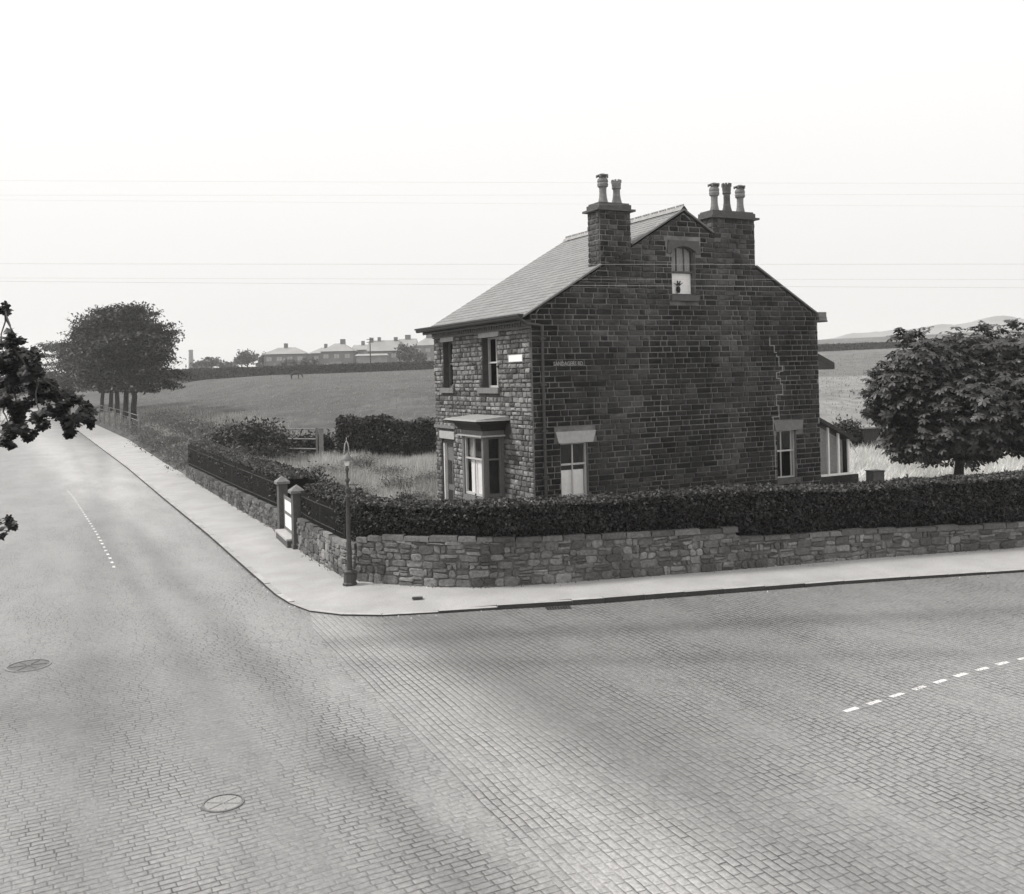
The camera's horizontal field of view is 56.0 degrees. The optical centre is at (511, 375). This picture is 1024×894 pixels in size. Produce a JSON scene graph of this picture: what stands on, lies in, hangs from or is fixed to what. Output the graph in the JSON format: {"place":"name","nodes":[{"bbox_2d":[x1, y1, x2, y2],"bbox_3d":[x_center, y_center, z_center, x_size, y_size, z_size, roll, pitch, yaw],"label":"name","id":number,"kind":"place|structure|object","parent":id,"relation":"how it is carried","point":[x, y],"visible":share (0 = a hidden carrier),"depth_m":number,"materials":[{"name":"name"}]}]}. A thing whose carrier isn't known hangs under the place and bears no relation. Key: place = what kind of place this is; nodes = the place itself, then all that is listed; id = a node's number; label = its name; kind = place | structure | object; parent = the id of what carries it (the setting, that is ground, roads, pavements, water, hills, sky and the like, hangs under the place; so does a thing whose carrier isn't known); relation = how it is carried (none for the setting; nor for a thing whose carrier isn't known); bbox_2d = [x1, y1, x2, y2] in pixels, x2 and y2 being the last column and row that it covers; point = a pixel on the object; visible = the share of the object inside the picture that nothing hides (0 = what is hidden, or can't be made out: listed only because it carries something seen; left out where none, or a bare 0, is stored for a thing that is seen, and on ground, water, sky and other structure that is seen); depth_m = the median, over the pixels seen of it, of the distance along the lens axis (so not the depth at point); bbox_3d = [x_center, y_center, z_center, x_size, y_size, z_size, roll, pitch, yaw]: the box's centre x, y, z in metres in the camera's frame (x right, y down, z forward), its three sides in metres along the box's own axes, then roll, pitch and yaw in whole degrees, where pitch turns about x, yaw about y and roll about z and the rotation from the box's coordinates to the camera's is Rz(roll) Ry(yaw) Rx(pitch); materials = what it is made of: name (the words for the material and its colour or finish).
{"place":"outdoors","nodes":[
{"label":"outdoors","id":0,"kind":"place"},
{"bbox_2d":[0,300,99,540],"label":"sycamore tree","id":1,"kind":"object","parent":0,"point":[21,366],"visible":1,"depth_m":14.06,"materials":[{"name":"black plant"}]},
{"bbox_2d":[0,408,564,893],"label":"road","id":2,"kind":"structure","parent":0,"point":[168,692],"depth_m":15.08,"materials":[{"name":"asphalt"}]},
{"bbox_2d":[5,659,51,671],"bbox_3d":[-9.581,5.736,19.100,0.840,0.028,0.840,-1,0,38],"label":"manhole cover","id":3,"kind":"object","parent":2,"relation":"on","point":[30,665],"visible":1,"depth_m":19.07,"materials":[{"name":"metal"}]},
{"bbox_2d":[201,794,243,812],"bbox_3d":[-3.783,5.592,12.620,0.540,0.028,0.540,-1,0,35],"label":"manhole cover","id":4,"kind":"object","parent":2,"relation":"on","point":[223,803],"visible":1,"depth_m":12.60,"materials":[{"name":"metal"}]},
{"bbox_2d":[76,429,1023,616],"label":"kerb","id":5,"kind":"structure","parent":2,"relation":"on","point":[261,579],"depth_m":23.97,"materials":[{"name":"stone"}]},
{"bbox_2d":[256,449,492,537],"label":"long grass","id":6,"kind":"structure","parent":0,"point":[423,464],"depth_m":49.12,"materials":[{"name":"plant"}]},
{"bbox_2d":[7,281,992,287],"bbox_3d":[0.954,-1.869,19.400,46.000,1.429,0.005,-1,0,0],"label":"overhead wire","id":7,"kind":"object","parent":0,"point":[578,285],"visible":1,"depth_m":19.40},
{"bbox_2d":[0,330,1023,613],"bbox_3d":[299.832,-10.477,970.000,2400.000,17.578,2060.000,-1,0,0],"label":"field","id":8,"kind":"structure","parent":0,"point":[406,408],"depth_m":139.57,"materials":[{"name":"grey plant"}]},
{"bbox_2d":[19,340,96,414],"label":"roadside tree","id":9,"kind":"object","parent":8,"relation":"on","point":[49,347],"visible":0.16,"depth_m":175.72,"materials":[{"name":"grey plant"}]},
{"bbox_2d":[42,325,142,411],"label":"roadside tree","id":10,"kind":"object","parent":8,"relation":"on","point":[57,367],"visible":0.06,"depth_m":158.60,"materials":[{"name":"black plant"}]},
{"bbox_2d":[52,324,168,412],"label":"roadside tree","id":11,"kind":"object","parent":8,"relation":"on","point":[69,347],"visible":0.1,"depth_m":142.65,"materials":[{"name":"black plant"}]},
{"bbox_2d":[45,305,176,414],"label":"roadside tree","id":12,"kind":"object","parent":8,"relation":"on","point":[117,399],"visible":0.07,"depth_m":129.51,"materials":[{"name":"black plant"}]},
{"bbox_2d":[99,405,139,434],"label":"roadside rail fence","id":13,"kind":"object","parent":8,"relation":"on","point":[129,417],"visible":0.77,"depth_m":108.82,"materials":[{"name":"grey wood"}]},
{"bbox_2d":[70,330,184,420],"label":"roadside tree","id":14,"kind":"object","parent":8,"relation":"on","point":[113,351],"visible":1,"depth_m":107.13,"materials":[{"name":"grey plant"}]},
{"bbox_2d":[62,301,196,419],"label":"roadside tree","id":15,"kind":"object","parent":8,"relation":"on","point":[125,318],"visible":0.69,"depth_m":118.17,"materials":[{"name":"grey plant"}]},
{"bbox_2d":[117,419,144,429],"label":"scrub bush","id":16,"kind":"object","parent":8,"relation":"on","point":[133,422],"visible":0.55,"depth_m":102.19,"materials":[{"name":"grey plant"}]},
{"bbox_2d":[117,425,155,436],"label":"scrub bush","id":17,"kind":"object","parent":8,"relation":"on","point":[133,428],"visible":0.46,"depth_m":94.50,"materials":[{"name":"grey plant"}]},
{"bbox_2d":[126,428,160,440],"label":"scrub bush","id":18,"kind":"object","parent":8,"relation":"on","point":[141,431],"visible":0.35,"depth_m":88.99,"materials":[{"name":"grey plant"}]},
{"bbox_2d":[132,426,165,444],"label":"scrub bush","id":19,"kind":"object","parent":8,"relation":"on","point":[155,434],"visible":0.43,"depth_m":83.96,"materials":[{"name":"grey plant"}]},
{"bbox_2d":[124,434,186,451],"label":"scrub bush","id":20,"kind":"object","parent":8,"relation":"on","point":[151,446],"visible":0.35,"depth_m":77.90,"materials":[{"name":"grey plant"}]},
{"bbox_2d":[142,408,173,423],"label":"scrub bush","id":21,"kind":"object","parent":8,"relation":"on","point":[155,414],"visible":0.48,"depth_m":101.53,"materials":[{"name":"grey plant"}]},
{"bbox_2d":[139,433,192,447],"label":"scrub bush","id":22,"kind":"object","parent":8,"relation":"on","point":[171,439],"visible":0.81,"depth_m":74.72,"materials":[{"name":"grey plant"}]},
{"bbox_2d":[145,441,190,455],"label":"scrub bush","id":23,"kind":"object","parent":8,"relation":"on","point":[162,446],"visible":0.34,"depth_m":69.27,"materials":[{"name":"grey plant"}]},
{"bbox_2d":[151,448,186,464],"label":"scrub bush","id":24,"kind":"object","parent":8,"relation":"on","point":[170,455],"visible":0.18,"depth_m":62.55,"materials":[{"name":"grey plant"}]},
{"bbox_2d":[157,455,188,470],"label":"scrub bush","id":25,"kind":"object","parent":8,"relation":"on","point":[184,463],"visible":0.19,"depth_m":56.75,"materials":[{"name":"grey plant"}]},
{"bbox_2d":[160,444,189,459],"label":"scrub bush","id":26,"kind":"object","parent":8,"relation":"on","point":[173,451],"visible":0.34,"depth_m":66.84,"materials":[{"name":"grey plant"}]},
{"bbox_2d":[158,414,196,430],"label":"scrub bush","id":27,"kind":"object","parent":8,"relation":"on","point":[169,420],"visible":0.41,"depth_m":89.08,"materials":[{"name":"grey plant"}]},
{"bbox_2d":[161,417,216,435],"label":"scrub bush","id":28,"kind":"object","parent":8,"relation":"on","point":[170,424],"visible":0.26,"depth_m":83.32,"materials":[{"name":"grey plant"}]},
{"bbox_2d":[162,409,217,439],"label":"scrub bush","id":29,"kind":"object","parent":8,"relation":"on","point":[186,427],"visible":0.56,"depth_m":78.51,"materials":[{"name":"grey plant"}]},
{"bbox_2d":[178,420,236,443],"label":"scrub bush","id":30,"kind":"object","parent":8,"relation":"on","point":[207,431],"visible":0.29,"depth_m":69.50,"materials":[{"name":"grey plant"}]},
{"bbox_2d":[183,418,231,441],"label":"scrub bush","id":31,"kind":"object","parent":8,"relation":"on","point":[197,428],"visible":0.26,"depth_m":74.05,"materials":[{"name":"grey plant"}]},
{"bbox_2d":[201,357,221,367],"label":"distant tree","id":32,"kind":"object","parent":8,"relation":"on","point":[208,362],"visible":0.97,"depth_m":313.88,"materials":[{"name":"grey plant"}]},
{"bbox_2d":[214,360,238,367],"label":"distant tree","id":33,"kind":"object","parent":8,"relation":"on","point":[225,364],"visible":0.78,"depth_m":297.86,"materials":[{"name":"grey plant"}]},
{"bbox_2d":[201,417,258,448],"bbox_3d":[-17.126,3.935,60.468,4.646,2.900,3.561,-1,0,-23],"label":"bush","id":34,"kind":"object","parent":8,"relation":"on","point":[219,439],"visible":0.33,"depth_m":59.88,"materials":[{"name":"grey plant"}]},
{"bbox_2d":[96,405,376,461],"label":"verge grass","id":35,"kind":"structure","parent":8,"relation":"on","point":[172,409],"depth_m":109.58,"materials":[{"name":"plant"}]},
{"bbox_2d":[40,360,434,385],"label":"field hedge","id":36,"kind":"object","parent":8,"relation":"on","point":[216,373],"visible":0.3,"depth_m":256.33,"materials":[{"name":"grey plant"}]},
{"bbox_2d":[234,348,261,366],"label":"distant tree","id":37,"kind":"object","parent":8,"relation":"on","point":[245,357],"visible":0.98,"depth_m":309.20,"materials":[{"name":"grey plant"}]},
{"bbox_2d":[225,435,298,461],"bbox_3d":[-15.350,4.384,57.609,4.985,1.824,3.467,-1,0,15],"label":"scrub bush","id":38,"kind":"object","parent":8,"relation":"on","point":[261,451],"visible":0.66,"depth_m":57.29,"materials":[{"name":"grey plant"}]},
{"bbox_2d":[218,416,311,458],"bbox_3d":[-14.846,3.813,58.583,4.930,2.923,4.520,-1,0,18],"label":"bush","id":39,"kind":"object","parent":8,"relation":"on","point":[255,432],"visible":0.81,"depth_m":57.75,"materials":[{"name":"grey plant"}]},
{"bbox_2d":[262,343,309,365],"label":"distant house","id":40,"kind":"structure","parent":8,"relation":"on","point":[276,356],"depth_m":296.06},
{"bbox_2d":[274,358,297,365],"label":"distant tree","id":41,"kind":"object","parent":8,"relation":"on","point":[286,362],"visible":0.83,"depth_m":283.29,"materials":[{"name":"grey plant"}]},
{"bbox_2d":[264,428,317,456],"bbox_3d":[-13.898,4.281,59.800,4.633,2.170,0.161,-1,0,27],"label":"wooden fence","id":42,"kind":"object","parent":8,"relation":"on","point":[316,438],"visible":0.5,"depth_m":59.11,"materials":[{"name":"grey wood"}]},
{"bbox_2d":[272,432,312,455],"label":"bush","id":43,"kind":"object","parent":8,"relation":"on","point":[295,446],"visible":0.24,"depth_m":60.89,"materials":[{"name":"grey plant"}]},
{"bbox_2d":[297,357,320,364],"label":"distant tree","id":44,"kind":"object","parent":8,"relation":"on","point":[307,361],"visible":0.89,"depth_m":282.96,"materials":[{"name":"grey plant"}]},
{"bbox_2d":[286,461,333,482],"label":"bush","id":45,"kind":"object","parent":8,"relation":"on","point":[320,474],"visible":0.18,"depth_m":35.80,"materials":[{"name":"grey plant"}]},
{"bbox_2d":[293,428,335,454],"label":"bush","id":46,"kind":"object","parent":8,"relation":"on","point":[329,444],"visible":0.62,"depth_m":60.23,"materials":[{"name":"grey plant"}]},
{"bbox_2d":[310,344,327,364],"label":"distant house","id":47,"kind":"structure","parent":8,"relation":"on","point":[315,354],"depth_m":307.90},
{"bbox_2d":[318,428,323,456],"bbox_3d":[-11.600,4.174,58.600,0.340,2.030,0.300,-1,0,-11],"label":"fence post","id":48,"kind":"object","parent":8,"relation":"on","point":[321,445],"visible":0.82,"depth_m":58.48,"materials":[{"name":"grey wood"}]},
{"bbox_2d":[299,462,350,475],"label":"weed clump","id":49,"kind":"object","parent":8,"relation":"on","point":[332,468],"visible":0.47,"depth_m":47.41,"materials":[{"name":"grey plant"}]},
{"bbox_2d":[319,339,357,364],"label":"distant house","id":50,"kind":"structure","parent":8,"relation":"on","point":[341,352],"depth_m":294.06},
{"bbox_2d":[328,482,381,494],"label":"bush","id":51,"kind":"object","parent":8,"relation":"on","point":[364,491],"visible":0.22,"depth_m":38.46,"materials":[{"name":"grey plant"}]},
{"bbox_2d":[352,341,367,353],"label":"distant house","id":52,"kind":"structure","parent":8,"relation":"on","point":[361,348],"depth_m":302.80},
{"bbox_2d":[336,454,387,467],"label":"weed clump","id":53,"kind":"object","parent":8,"relation":"on","point":[355,460],"visible":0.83,"depth_m":52.06,"materials":[{"name":"grey plant"}]},
{"bbox_2d":[355,353,388,362],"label":"distant house","id":54,"kind":"structure","parent":8,"relation":"on","point":[376,358],"depth_m":286.27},
{"bbox_2d":[367,337,399,361],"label":"distant house","id":55,"kind":"structure","parent":8,"relation":"on","point":[379,346],"depth_m":297.00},
{"bbox_2d":[333,413,436,457],"bbox_3d":[-1.346,3.527,58.194,19.377,2.919,3.463,-1,0,7],"label":"garden hedge","id":56,"kind":"object","parent":8,"relation":"on","point":[382,433],"visible":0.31,"depth_m":58.47,"materials":[{"name":"grey plant"}]},
{"bbox_2d":[360,462,416,478],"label":"weed clump","id":57,"kind":"object","parent":8,"relation":"on","point":[387,471],"visible":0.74,"depth_m":46.06,"materials":[{"name":"grey plant"}]},
{"bbox_2d":[373,471,427,492],"bbox_3d":[-4.673,4.528,40.470,2.310,1.027,1.909,-1,0,0],"label":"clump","id":58,"kind":"object","parent":8,"relation":"on","point":[400,480],"visible":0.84,"depth_m":40.31,"materials":[{"name":"grey plant"}]},
{"bbox_2d":[394,342,417,361],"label":"distant tree","id":59,"kind":"object","parent":8,"relation":"on","point":[404,352],"visible":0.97,"depth_m":285.02,"materials":[{"name":"grey plant"}]},
{"bbox_2d":[399,335,417,361],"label":"distant house","id":60,"kind":"structure","parent":8,"relation":"on","point":[408,340],"depth_m":300.41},
{"bbox_2d":[390,489,436,499],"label":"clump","id":61,"kind":"object","parent":8,"relation":"on","point":[421,494],"visible":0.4,"depth_m":36.75,"materials":[{"name":"grey plant"}]},
{"bbox_2d":[413,350,426,361],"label":"distant tree","id":62,"kind":"object","parent":8,"relation":"on","point":[419,356],"visible":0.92,"depth_m":283.38,"materials":[{"name":"grey plant"}]},
{"bbox_2d":[403,471,437,486],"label":"weed clump","id":63,"kind":"object","parent":8,"relation":"on","point":[434,475],"visible":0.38,"depth_m":42.85,"materials":[{"name":"grey plant"}]},
{"bbox_2d":[415,334,433,360],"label":"distant house","id":64,"kind":"structure","parent":8,"relation":"on","point":[426,345],"depth_m":296.00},
{"bbox_2d":[414,173,858,500],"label":"stone house","id":65,"kind":"structure","parent":8,"relation":"on","point":[683,354],"depth_m":29.39,"materials":[{"name":"stone"}]},
{"bbox_2d":[448,342,453,387],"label":"window","id":66,"kind":"structure","parent":65,"relation":"in","point":[450,346],"depth_m":32.68,"materials":[{"name":"grey paint"}]},
{"bbox_2d":[447,443,454,498],"bbox_3d":[-1.973,3.515,32.511,0.065,2.830,1.000,-1,0,-27],"label":"door","id":67,"kind":"structure","parent":65,"relation":"in","point":[451,488],"depth_m":32.63,"materials":[{"name":"grey paint"}]},
{"bbox_2d":[468,438,478,490],"bbox_3d":[-1.128,2.699,29.707,0.480,1.780,0.060,-1,0,-27],"label":"window","id":68,"kind":"structure","parent":65,"relation":"in","point":[477,440],"depth_m":29.60,"materials":[{"name":"glass"}]},
{"bbox_2d":[443,414,509,500],"bbox_3d":[-1.049,3.112,29.057,1.130,3.830,2.400,-1,0,-27],"label":"bay window","id":69,"kind":"structure","parent":65,"relation":"in","point":[482,426],"depth_m":28.49,"materials":[{"name":"stone"}]},
{"bbox_2d":[465,436,496,496],"bbox_3d":[-0.944,2.694,29.116,0.450,1.780,1.260,-1,0,-27],"label":"window","id":70,"kind":"structure","parent":65,"relation":"in","point":[476,462],"depth_m":29.00,"materials":[{"name":"glass"}]},
{"bbox_2d":[488,337,498,387],"bbox_3d":[-0.220,-0.425,29.605,0.600,1.740,1.300,-1,0,-27],"label":"window","id":71,"kind":"structure","parent":65,"relation":"in","point":[492,347],"depth_m":30.01,"materials":[{"name":"beige paint"}]},
{"bbox_2d":[487,437,501,496],"bbox_3d":[-0.555,2.685,28.585,0.480,1.780,0.140,-1,0,-27],"label":"window","id":72,"kind":"structure","parent":65,"relation":"in","point":[498,439],"depth_m":28.61,"materials":[{"name":"grey paint"}]},
{"bbox_2d":[508,354,522,361],"bbox_3d":[0.100,-0.513,27.736,0.028,0.220,0.840,-1,0,-27],"label":"street sign","id":73,"kind":"object","parent":65,"relation":"attached to","point":[516,358],"visible":1,"depth_m":27.66,"materials":[{"name":"metal"}]},
{"bbox_2d":[560,442,586,496],"bbox_3d":[1.613,2.686,27.953,1.100,1.750,0.600,-1,0,-27],"label":"window","id":74,"kind":"structure","parent":65,"relation":"in","point":[573,482],"depth_m":27.88,"materials":[{"name":"glass"}]},
{"bbox_2d":[671,247,693,294],"bbox_3d":[5.064,-3.212,29.781,1.090,1.710,0.620,-1,0,-27],"label":"window","id":75,"kind":"structure","parent":65,"relation":"in","point":[682,281],"depth_m":29.66,"materials":[{"name":"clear glass"}]},
{"bbox_2d":[777,430,794,477],"bbox_3d":[8.723,2.534,31.592,1.020,1.740,0.600,-1,0,-27],"label":"window","id":76,"kind":"structure","parent":65,"relation":"in","point":[785,464],"depth_m":31.85,"materials":[{"name":"beige paint"}]},
{"bbox_2d":[832,414,870,449],"bbox_3d":[19.396,3.283,55.989,3.292,2.320,2.672,-1,0,-31],"label":"bush","id":77,"kind":"object","parent":8,"relation":"on","point":[848,427],"visible":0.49,"depth_m":55.60,"materials":[{"name":"grey plant"}]},
{"bbox_2d":[851,425,893,449],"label":"garden shed","id":78,"kind":"structure","parent":8,"relation":"on","point":[870,433],"depth_m":55.39,"materials":[{"name":"grey wood"}]},
{"bbox_2d":[865,469,884,481],"bbox_3d":[12.822,3.953,34.000,0.500,1.260,0.440,-1,0,-17],"label":"bunker","id":79,"kind":"object","parent":8,"relation":"on","point":[875,475],"visible":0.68,"depth_m":33.84,"materials":[{"name":"paint"}]},
{"bbox_2d":[818,338,1017,351],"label":"field hedge","id":80,"kind":"object","parent":8,"relation":"on","point":[853,346],"visible":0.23,"depth_m":271.29,"materials":[{"name":"black plant"}]},
{"bbox_2d":[849,318,1023,474],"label":"chestnut tree","id":81,"kind":"object","parent":8,"relation":"on","point":[986,423],"visible":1,"depth_m":34.63,"materials":[{"name":"grey plant"}]},
{"bbox_2d":[850,441,1023,481],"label":"pale grass","id":82,"kind":"structure","parent":8,"relation":"on","point":[872,461],"depth_m":43.20,"materials":[{"name":"plant"}]},
{"bbox_2d":[0,0,1023,376],"label":"sky","id":83,"kind":"structure","parent":0,"point":[409,114],"materials":[{"name":"white"}]},
{"bbox_2d":[76,423,1023,612],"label":"pavement","id":84,"kind":"structure","parent":0,"point":[267,554],"depth_m":25.74,"materials":[{"name":"concrete"}]},
{"bbox_2d":[186,465,277,528],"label":"stone wall","id":85,"kind":"structure","parent":84,"relation":"on","point":[264,512],"depth_m":40.94,"materials":[{"name":"stone"}]},
{"bbox_2d":[188,445,276,506],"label":"railings","id":86,"kind":"object","parent":85,"relation":"on","point":[213,471],"visible":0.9,"depth_m":42.32,"materials":[{"name":"metal"}]},
{"bbox_2d":[188,439,317,505],"bbox_3d":[-12.924,4.291,45.357,1.623,1.696,24.256,-1,0,-26],"label":"privet hedge","id":87,"kind":"object","parent":85,"relation":"on","point":[269,468],"visible":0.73,"depth_m":40.13,"materials":[{"name":"grey plant"}]},
{"bbox_2d":[274,476,289,528],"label":"gate pillar","id":88,"kind":"structure","parent":84,"relation":"on","point":[281,482],"depth_m":33.50,"materials":[{"name":"stone"}]},
{"bbox_2d":[275,529,291,547],"bbox_3d":[-7.441,5.416,32.218,0.580,0.300,2.359,-1,0,-23],"label":"gate step","id":89,"kind":"object","parent":84,"relation":"on","point":[283,536],"visible":0.57,"depth_m":31.94,"materials":[{"name":"stone"}]},
{"bbox_2d":[284,494,291,533],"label":"garden gate","id":90,"kind":"structure","parent":89,"relation":"on","point":[287,514],"depth_m":32.77,"materials":[{"name":"grey paint"}]},
{"bbox_2d":[288,484,303,549],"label":"gate pillar","id":91,"kind":"structure","parent":84,"relation":"on","point":[295,491],"depth_m":30.84,"materials":[{"name":"stone"}]},
{"bbox_2d":[296,518,356,579],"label":"stone wall","id":92,"kind":"structure","parent":84,"relation":"on","point":[322,545],"depth_m":27.85,"materials":[{"name":"stone"}]},
{"bbox_2d":[300,491,371,542],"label":"railings","id":93,"kind":"object","parent":92,"relation":"on","point":[319,517],"visible":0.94,"depth_m":28.25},
{"bbox_2d":[301,481,381,540],"bbox_3d":[-4.992,3.955,28.646,1.529,1.451,5.611,-1,0,-27],"label":"privet hedge","id":94,"kind":"object","parent":92,"relation":"on","point":[334,493],"visible":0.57,"depth_m":28.00,"materials":[{"name":"grey plant"}]},
{"bbox_2d":[339,438,356,585],"bbox_3d":[-4.303,3.543,25.300,0.351,3.870,0.351,-1,0,45],"label":"street lamp","id":95,"kind":"object","parent":84,"relation":"on","point":[349,576],"visible":1,"depth_m":25.25,"materials":[{"name":"metal"}]},
{"bbox_2d":[131,470,1012,618],"bbox_3d":[11.899,5.124,34.321,90.483,0.163,33.572,-1,0,20],"label":"grit","id":96,"kind":"object","parent":84,"relation":"on","point":[495,587],"visible":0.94,"depth_m":25.05,"materials":[{"name":"gravel"}]},
{"bbox_2d":[185,476,1008,587],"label":"weeds","id":97,"kind":"object","parent":84,"relation":"on","point":[575,580],"visible":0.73,"depth_m":26.30,"materials":[{"name":"grey plant"}]},
{"bbox_2d":[356,521,1023,587],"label":"stone wall","id":98,"kind":"structure","parent":84,"relation":"on","point":[449,560],"depth_m":25.35,"materials":[{"name":"stone"}]},
{"bbox_2d":[356,465,1023,536],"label":"privet hedge","id":99,"kind":"object","parent":98,"relation":"on","point":[770,508],"visible":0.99,"depth_m":26.14,"materials":[{"name":"black plant"}]},
{"bbox_2d":[310,572,1023,893],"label":"side road","id":100,"kind":"structure","parent":0,"point":[715,744],"depth_m":14.82,"materials":[{"name":"stone"}]},
{"bbox_2d":[545,606,571,609],"bbox_3d":[1.097,5.476,22.738,0.600,0.018,0.275,-1,0,-7],"label":"gully grate","id":101,"kind":"object","parent":100,"relation":"on","point":[558,607],"visible":1,"depth_m":22.74,"materials":[{"name":"metal"}]},
{"bbox_2d":[843,657,1023,711],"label":"line","id":102,"kind":"object","parent":100,"relation":"on","point":[920,687],"visible":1,"depth_m":16.66,"materials":[{"name":"paint"}]},
{"bbox_2d":[822,316,1023,339],"bbox_3d":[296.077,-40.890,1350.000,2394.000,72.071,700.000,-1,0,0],"label":"hills","id":103,"kind":"structure","parent":0,"point":[942,328],"depth_m":1289.90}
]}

